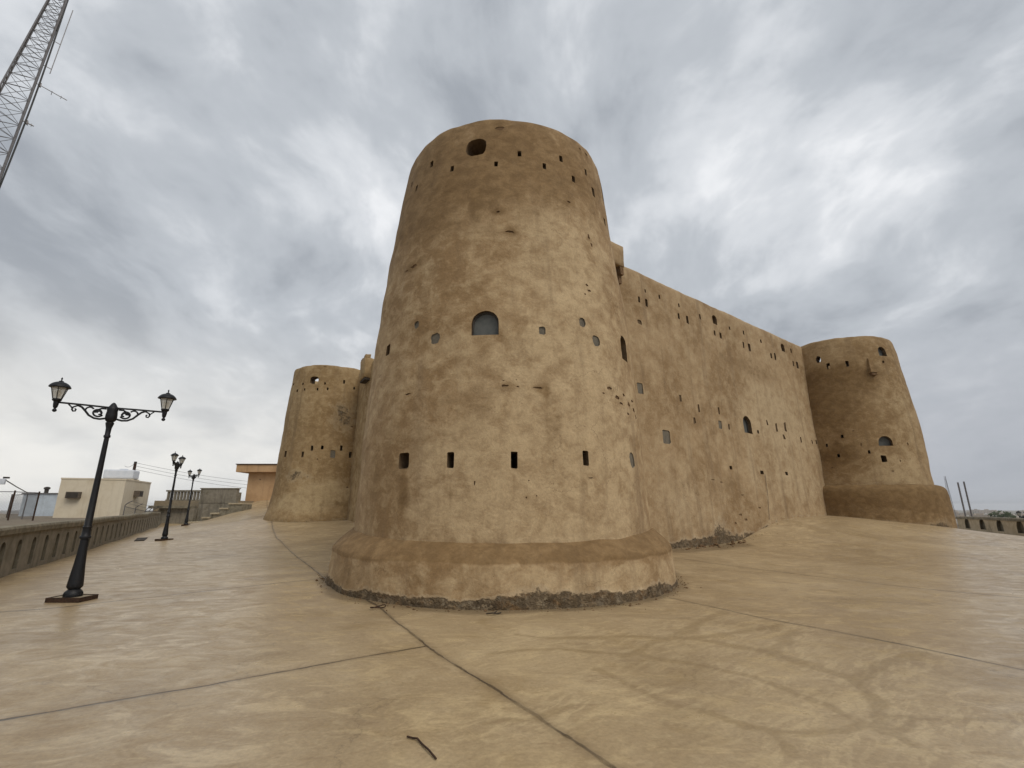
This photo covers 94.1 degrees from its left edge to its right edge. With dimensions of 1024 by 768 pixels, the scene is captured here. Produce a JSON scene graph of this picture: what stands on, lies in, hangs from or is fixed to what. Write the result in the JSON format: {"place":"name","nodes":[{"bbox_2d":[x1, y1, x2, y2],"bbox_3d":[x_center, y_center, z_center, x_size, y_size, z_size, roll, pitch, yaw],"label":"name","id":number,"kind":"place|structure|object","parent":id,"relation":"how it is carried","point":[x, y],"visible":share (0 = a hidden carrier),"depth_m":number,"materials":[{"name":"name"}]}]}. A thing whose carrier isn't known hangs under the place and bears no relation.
{"place":"outdoors","nodes":[
{"label":"outdoors","id":0,"kind":"place"},
{"bbox_2d":[153,501,253,518],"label":"terrace","id":1,"kind":"structure","parent":0,"point":[175,503],"depth_m":42.97,"materials":[{"name":"concrete"}]},
{"bbox_2d":[165,490,200,500],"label":"balustrade","id":2,"kind":"object","parent":1,"relation":"on","point":[184,497],"visible":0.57,"depth_m":44.38,"materials":[{"name":"grey concrete"}]},
{"bbox_2d":[0,510,1017,525],"bbox_3d":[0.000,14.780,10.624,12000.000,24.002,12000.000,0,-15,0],"label":"terrain","id":3,"kind":"structure","parent":0,"point":[4,521],"depth_m":32.63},
{"bbox_2d":[0,477,28,518],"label":"street lamp","id":4,"kind":"object","parent":3,"relation":"on","point":[3,481],"visible":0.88,"depth_m":30.31,"materials":[{"name":"metal"}]},
{"bbox_2d":[0,490,39,520],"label":"chain link fence","id":5,"kind":"object","parent":3,"relation":"on","point":[9,508],"visible":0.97,"depth_m":30.21,"materials":[{"name":"metal"}]},
{"bbox_2d":[0,0,72,187],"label":"radio mast","id":6,"kind":"object","parent":3,"relation":"on","point":[60,15],"visible":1,"depth_m":24.41,"materials":[{"name":"metal"}]},
{"bbox_2d":[18,487,57,515],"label":"shed","id":7,"kind":"structure","parent":3,"relation":"on","point":[46,504],"depth_m":44.23,"materials":[{"name":"metal"}]},
{"bbox_2d":[53,478,151,517],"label":"house","id":8,"kind":"structure","parent":3,"relation":"on","point":[115,496],"depth_m":37.47,"materials":[{"name":"white paint"}]},
{"bbox_2d":[103,469,139,479],"bbox_3d":[-33.104,7.675,40.386,2.200,0.938,1.470,5,-16,-20],"label":"water tank","id":9,"kind":"object","parent":8,"relation":"on","point":[121,474],"visible":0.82,"depth_m":39.82,"materials":[{"name":"white plastic"}]},
{"bbox_2d":[123,501,158,514],"bbox_3d":[-29.075,10.867,37.817,0.681,2.989,10.638,7,-16,-24],"label":"chain link fence","id":10,"kind":"object","parent":3,"relation":"on","point":[138,509],"visible":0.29,"depth_m":35.88,"materials":[{"name":"metal"}]},
{"bbox_2d":[196,488,240,520],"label":"concrete wall","id":11,"kind":"structure","parent":3,"relation":"on","point":[212,500],"depth_m":41.96,"materials":[{"name":"grey concrete"}]},
{"bbox_2d":[236,464,276,501],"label":"flat roofed building","id":12,"kind":"structure","parent":3,"relation":"on","point":[261,482],"depth_m":45.87,"materials":[{"name":"concrete"}]},
{"bbox_2d":[944,477,958,527],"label":"steel pole","id":13,"kind":"object","parent":3,"relation":"on","point":[950,496],"visible":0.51,"depth_m":408.92,"materials":[{"name":"metal"}]},
{"bbox_2d":[957,482,965,515],"bbox_3d":[34.880,10.950,36.416,0.111,6.726,0.111,-6,-16,22],"label":"steel pole","id":14,"kind":"object","parent":3,"relation":"on","point":[961,498],"visible":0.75,"depth_m":36.91,"materials":[{"name":"grey metal"}]},
{"bbox_2d":[963,481,972,516],"bbox_3d":[35.363,10.918,36.425,0.111,6.792,0.111,6,-16,-22],"label":"steel pole","id":15,"kind":"object","parent":3,"relation":"on","point":[967,498],"visible":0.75,"depth_m":36.92,"materials":[{"name":"grey metal"}]},
{"bbox_2d":[969,513,989,516],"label":"town house","id":16,"kind":"structure","parent":3,"relation":"on","point":[979,515],"depth_m":695.41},
{"bbox_2d":[980,509,991,513],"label":"town house","id":17,"kind":"structure","parent":3,"relation":"on","point":[984,511],"depth_m":1602.88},
{"bbox_2d":[988,510,1015,517],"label":"tree","id":18,"kind":"object","parent":3,"relation":"on","point":[1006,514],"visible":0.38,"depth_m":115.28,"materials":[{"name":"green plant"}]},
{"bbox_2d":[0,500,1023,767],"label":"plaza","id":19,"kind":"structure","parent":0,"point":[238,640],"depth_m":5.08,"materials":[{"name":"concrete"}]},
{"bbox_2d":[0,512,160,577],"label":"parapet wall","id":20,"kind":"structure","parent":19,"relation":"on","point":[26,546],"depth_m":14.49,"materials":[{"name":"grey concrete"}]},
{"bbox_2d":[44,377,176,602],"bbox_3d":[-7.860,1.947,9.000,1.954,4.027,0.618,7,-16,-25],"label":"street lamp","id":21,"kind":"object","parent":19,"relation":"on","point":[73,593],"visible":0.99,"depth_m":8.91,"materials":[{"name":"metal"}]},
{"bbox_2d":[134,537,147,540],"bbox_3d":[-17.950,7.515,23.054,0.429,0.063,3.235,10,-18,-34],"label":"drain cover","id":22,"kind":"object","parent":19,"relation":"on","point":[141,539],"visible":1,"depth_m":22.62,"materials":[{"name":"grey metal"}]},
{"bbox_2d":[155,451,185,540],"bbox_3d":[-16.000,5.277,22.393,0.618,4.027,1.954,4,-15,-13],"label":"street lamp","id":23,"kind":"object","parent":19,"relation":"on","point":[177,464],"visible":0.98,"depth_m":22.16,"materials":[{"name":"metal"}]},
{"bbox_2d":[148,506,197,525],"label":"wall","id":24,"kind":"structure","parent":19,"relation":"on","point":[178,514],"depth_m":41.14,"materials":[{"name":"grey concrete"}]},
{"bbox_2d":[181,469,201,525],"bbox_3d":[-23.200,8.141,34.357,0.618,4.027,1.954,13,-20,-42],"label":"street lamp","id":25,"kind":"object","parent":19,"relation":"on","point":[193,476],"visible":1,"depth_m":34.26,"materials":[{"name":"metal"}]},
{"bbox_2d":[188,503,251,523],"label":"concrete steps","id":26,"kind":"structure","parent":19,"relation":"on","point":[236,507],"depth_m":40.32,"materials":[{"name":"grey concrete"}]},
{"bbox_2d":[370,604,385,607],"bbox_3d":[-2.169,3.610,7.717,0.282,0.042,0.128,12,-19,-40],"label":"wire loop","id":27,"kind":"object","parent":19,"relation":"on","point":[379,607],"visible":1,"depth_m":7.74,"materials":[{"name":"metal"}]},
{"bbox_2d":[407,735,436,759],"bbox_3d":[-0.608,2.478,3.264,0.050,0.019,0.405,12,-19,-38],"label":"rusty rod","id":28,"kind":"object","parent":19,"relation":"on","point":[426,747],"visible":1,"depth_m":3.26,"materials":[{"name":"metal"}]},
{"bbox_2d":[315,520,792,612],"bbox_3d":[5.367,4.680,13.703,20.312,1.076,7.693,7,-16,-27],"label":"grit","id":29,"kind":"object","parent":19,"relation":"on","point":[525,610],"visible":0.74,"depth_m":8.30,"materials":[{"name":"brown gravel"}]},
{"bbox_2d":[263,119,957,610],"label":"fort","id":30,"kind":"structure","parent":19,"relation":"on","point":[545,397],"depth_m":10.64,"materials":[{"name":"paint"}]},
{"bbox_2d":[472,312,498,334],"bbox_3d":[-0.529,-1.211,9.710,0.583,0.561,0.059,-1,-15,5],"label":"window","id":31,"kind":"structure","parent":30,"relation":"in","point":[486,323],"depth_m":9.71,"materials":[{"name":"grey glass"}]},
{"bbox_2d":[743,418,748,432],"bbox_3d":[10.635,1.890,21.901,0.809,0.835,0.077,11,-18,-37],"label":"window","id":32,"kind":"structure","parent":30,"relation":"in","point":[745,423],"depth_m":22.05,"materials":[{"name":"grey glass"}]},
{"bbox_2d":[879,437,890,445],"bbox_3d":[19.340,2.990,24.824,0.720,0.562,0.068,-2,-15,7],"label":"window","id":33,"kind":"structure","parent":30,"relation":"in","point":[883,441],"depth_m":24.82,"materials":[{"name":"grey glass"}]},
{"bbox_2d":[685,539,745,549],"bbox_3d":[7.572,5.925,17.575,4.388,0.194,0.506,11,-18,-37],"label":"rubble","id":34,"kind":"object","parent":19,"relation":"on","point":[716,544],"visible":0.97,"depth_m":17.67,"materials":[{"name":"stone"}]},
{"bbox_2d":[956,516,1023,535],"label":"parapet wall","id":35,"kind":"structure","parent":19,"relation":"on","point":[1007,525],"depth_m":29.90,"materials":[{"name":"beige concrete"}]},
{"bbox_2d":[0,0,1023,509],"label":"sky","id":36,"kind":"structure","parent":0,"point":[208,215],"materials":[{"name":"grey"}]}
]}

